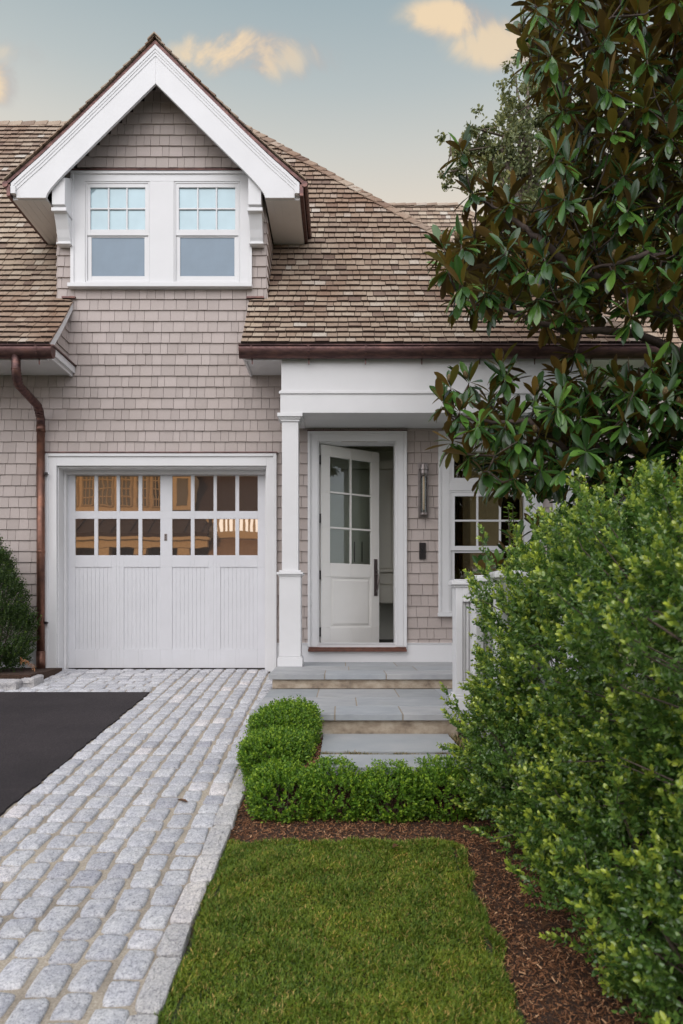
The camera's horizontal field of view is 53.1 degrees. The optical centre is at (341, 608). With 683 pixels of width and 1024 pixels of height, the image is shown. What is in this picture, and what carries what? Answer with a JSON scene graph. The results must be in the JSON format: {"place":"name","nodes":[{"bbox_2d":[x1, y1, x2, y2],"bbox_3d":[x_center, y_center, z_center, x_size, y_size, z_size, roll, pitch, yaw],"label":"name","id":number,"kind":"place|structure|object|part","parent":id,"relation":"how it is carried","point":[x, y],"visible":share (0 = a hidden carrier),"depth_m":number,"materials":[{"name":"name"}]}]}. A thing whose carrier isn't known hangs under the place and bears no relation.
{"place":"outdoors","nodes":[
{"label":"outdoors","id":0,"kind":"place"},
{"bbox_2d":[0,692,148,815],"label":"asphalt driveway","id":1,"kind":"structure","parent":0,"point":[43,735],"depth_m":5.69,"materials":[{"name":"black asphalt"}]},
{"bbox_2d":[0,669,272,1023],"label":"cobblestone driveway","id":2,"kind":"structure","parent":0,"point":[51,979],"depth_m":3.67,"materials":[{"name":"stone"}]},
{"bbox_2d":[0,679,21,690],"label":"edging stone","id":3,"kind":"object","parent":2,"relation":"on","point":[10,684],"visible":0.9,"depth_m":7.12,"materials":[{"name":"stone"}]},
{"bbox_2d":[21,674,43,687],"bbox_3d":[-3.337,0.801,7.369,0.153,0.156,0.263,0,0,0],"label":"edging stone","id":4,"kind":"object","parent":2,"relation":"on","point":[34,681],"visible":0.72,"depth_m":7.26,"materials":[{"name":"stone"}]},
{"bbox_2d":[144,835,527,1023],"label":"lawn","id":5,"kind":"structure","parent":0,"point":[489,945],"depth_m":2.63,"materials":[{"name":"green plant"}]},
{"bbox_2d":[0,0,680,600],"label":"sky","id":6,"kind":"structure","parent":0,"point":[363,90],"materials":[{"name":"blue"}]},
{"bbox_2d":[572,615,678,719],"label":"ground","id":7,"kind":"structure","parent":0,"point":[642,681],"depth_m":7.92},
{"bbox_2d":[0,668,61,678],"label":"bed soil","id":8,"kind":"structure","parent":7,"relation":"on","point":[9,673],"depth_m":7.65,"materials":[{"name":"brown soil"}]},
{"bbox_2d":[0,537,41,671],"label":"yew shrub","id":9,"kind":"object","parent":8,"relation":"on","point":[16,613],"visible":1,"depth_m":7.53,"materials":[{"name":"green plant"}]},
{"bbox_2d":[126,761,256,1023],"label":"kerb","id":10,"kind":"structure","parent":7,"relation":"on","point":[154,991],"depth_m":2.89,"materials":[{"name":"stone"}]},
{"bbox_2d":[0,32,682,671],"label":"house","id":11,"kind":"structure","parent":7,"relation":"on","point":[226,334],"depth_m":8.14,"materials":[{"name":"paint"}]},
{"bbox_2d":[67,169,252,289],"bbox_3d":[-2.147,-4.497,8.105,2.182,1.398,0.089,0,0,0],"label":"dormer window","id":12,"kind":"structure","parent":11,"relation":"in","point":[133,229],"depth_m":8.12,"materials":[{"name":"white paint"}]},
{"bbox_2d":[68,475,264,669],"bbox_3d":[-2.138,-0.447,8.385,2.454,2.425,0.054,0,0,0],"label":"garage door","id":13,"kind":"structure","parent":11,"relation":"in","point":[165,572],"depth_m":8.38,"materials":[{"name":"white paint"}]},
{"bbox_2d":[319,444,378,642],"bbox_3d":[0.108,-0.766,8.414,0.891,2.410,0.118,0,0,-32],"label":"front door","id":14,"kind":"structure","parent":11,"relation":"in","point":[348,593],"depth_m":8.43,"materials":[{"name":"paint"}]},
{"bbox_2d":[330,461,393,603],"bbox_3d":[0.525,-1.027,9.556,2.490,1.930,0.684,0,0,0],"label":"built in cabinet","id":15,"kind":"object","parent":11,"relation":"in","point":[339,513],"visible":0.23,"depth_m":9.25,"materials":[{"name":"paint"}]},
{"bbox_3d":[-0.007,-1.206,9.260,0.460,1.326,0.019,0,0,0],"label":"cabinet door","id":16,"kind":"part","parent":15,"relation":"part of","materials":[{"name":"paint"}]},
{"bbox_3d":[0.453,-1.206,9.260,0.448,1.326,0.019,0,0,0],"label":"cabinet door","id":17,"kind":"part","parent":15,"relation":"part of","materials":[{"name":"paint"}]},
{"bbox_3d":[0.940,-1.206,9.260,0.514,1.326,0.019,0,0,0],"label":"cabinet door","id":18,"kind":"part","parent":15,"relation":"part of","materials":[{"name":"paint"}]},
{"bbox_2d":[419,543,425,558],"bbox_3d":[0.963,-0.679,8.117,0.079,0.196,0.030,0,0,0],"label":"doorbell","id":19,"kind":"object","parent":11,"relation":"attached to","point":[422,550],"visible":1,"depth_m":8.11,"materials":[{"name":"brown metal"}]},
{"bbox_2d":[418,463,428,517],"bbox_3d":[0.971,-1.402,8.066,0.122,0.652,0.133,0,0,0],"label":"wall lamp","id":20,"kind":"object","parent":11,"relation":"attached to","point":[423,468],"visible":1,"depth_m":8.07,"materials":[{"name":"grey metal"}]},
{"bbox_2d":[437,431,542,616],"bbox_3d":[1.767,-1.000,8.133,1.249,2.200,0.115,0,0,0],"label":"porch window","id":21,"kind":"structure","parent":11,"relation":"in","point":[459,515],"depth_m":8.12,"materials":[{"name":"white paint"}]},
{"bbox_2d":[161,735,682,1023],"bbox_3d":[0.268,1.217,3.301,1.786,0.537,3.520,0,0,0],"label":"mulch","id":22,"kind":"object","parent":7,"relation":"on","point":[549,962],"visible":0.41,"depth_m":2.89,"materials":[{"name":"brown plant"}]},
{"bbox_2d":[236,722,317,784],"bbox_3d":[-0.424,0.981,4.491,0.545,0.441,0.619,0,0,0],"label":"boxwood","id":23,"kind":"object","parent":22,"relation":"on","point":[251,751],"visible":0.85,"depth_m":4.32,"materials":[{"name":"green plant"}]},
{"bbox_2d":[241,755,325,824],"bbox_3d":[-0.335,1.088,4.026,0.500,0.407,0.422,0,0,0],"label":"boxwood","id":24,"kind":"object","parent":22,"relation":"on","point":[266,781],"visible":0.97,"depth_m":3.91,"materials":[{"name":"green plant"}]},
{"bbox_2d":[243,694,323,760],"bbox_3d":[-0.406,0.897,4.884,0.578,0.528,0.620,0,0,0],"label":"boxwood","id":25,"kind":"object","parent":22,"relation":"on","point":[300,711],"visible":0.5,"depth_m":4.75,"materials":[{"name":"green plant"}]},
{"bbox_2d":[296,753,376,823],"bbox_3d":[-0.026,1.078,4.021,0.485,0.412,0.381,0,0,0],"label":"boxwood","id":26,"kind":"object","parent":22,"relation":"on","point":[322,781],"visible":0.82,"depth_m":3.92,"materials":[{"name":"green plant"}]},
{"bbox_2d":[321,734,456,753],"bbox_3d":[0.328,0.961,4.775,0.933,0.050,0.637,0,0,0],"label":"stepping stone","id":27,"kind":"object","parent":22,"relation":"on","point":[387,743],"visible":0.69,"depth_m":4.72,"materials":[{"name":"grey stone"}]},
{"bbox_2d":[350,758,433,824],"bbox_3d":[0.302,1.073,3.999,0.507,0.390,0.370,0,0,0],"label":"boxwood","id":28,"kind":"object","parent":22,"relation":"on","point":[405,778],"visible":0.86,"depth_m":3.90,"materials":[{"name":"green plant"}]},
{"bbox_2d":[319,754,472,774],"bbox_3d":[0.322,0.966,4.223,0.922,0.050,0.352,0,0,0],"label":"stepping stone","id":29,"kind":"object","parent":22,"relation":"on","point":[361,760],"visible":0.28,"depth_m":4.24,"materials":[{"name":"grey stone"}]},
{"bbox_2d":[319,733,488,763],"bbox_3d":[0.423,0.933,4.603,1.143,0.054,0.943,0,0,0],"label":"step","id":30,"kind":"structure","parent":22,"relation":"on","point":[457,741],"depth_m":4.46,"materials":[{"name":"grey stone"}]},
{"bbox_2d":[411,753,483,822],"bbox_3d":[0.628,1.058,4.017,0.500,0.395,0.362,0,0,0],"label":"boxwood","id":31,"kind":"object","parent":22,"relation":"on","point":[438,774],"visible":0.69,"depth_m":3.92,"materials":[{"name":"green plant"}]},
{"bbox_2d":[447,571,549,783],"bbox_3d":[1.063,0.441,4.755,0.380,1.327,1.477,0,0,-3],"label":"railing","id":32,"kind":"object","parent":22,"relation":"on","point":[463,626],"visible":0.16,"depth_m":5.28,"materials":[{"name":"white paint"}]},
{"bbox_2d":[436,451,682,1023],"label":"holly shrub","id":33,"kind":"object","parent":22,"relation":"on","point":[593,779],"visible":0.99,"depth_m":2.65,"materials":[{"name":"green plant"}]},
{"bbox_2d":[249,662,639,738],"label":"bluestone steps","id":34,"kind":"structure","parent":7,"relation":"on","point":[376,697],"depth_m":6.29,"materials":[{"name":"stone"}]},
{"bbox_2d":[434,53,586,240],"bbox_3d":[5.726,-8.784,22.372,5.630,19.474,3.214,0,0,0],"label":"oak tree","id":35,"kind":"object","parent":7,"relation":"on","point":[512,134],"visible":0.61,"depth_m":21.86,"materials":[{"name":"green plant"}]},
{"bbox_2d":[504,502,518,560],"bbox_3d":[1.585,-0.017,6.396,0.152,1.943,0.177,0,0,29],"label":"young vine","id":36,"kind":"object","parent":7,"relation":"on","point":[510,525],"visible":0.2,"depth_m":6.38,"materials":[{"name":"green plant"}]},
{"bbox_2d":[423,0,682,593],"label":"magnolia tree","id":37,"kind":"object","parent":7,"relation":"on","point":[526,260],"visible":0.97,"depth_m":4.87,"materials":[{"name":"green plant"}]},
{"bbox_2d":[554,136,681,324],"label":"tree","id":38,"kind":"object","parent":7,"relation":"on","point":[651,212],"visible":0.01,"depth_m":19.45,"materials":[{"name":"green plant"}]}
]}

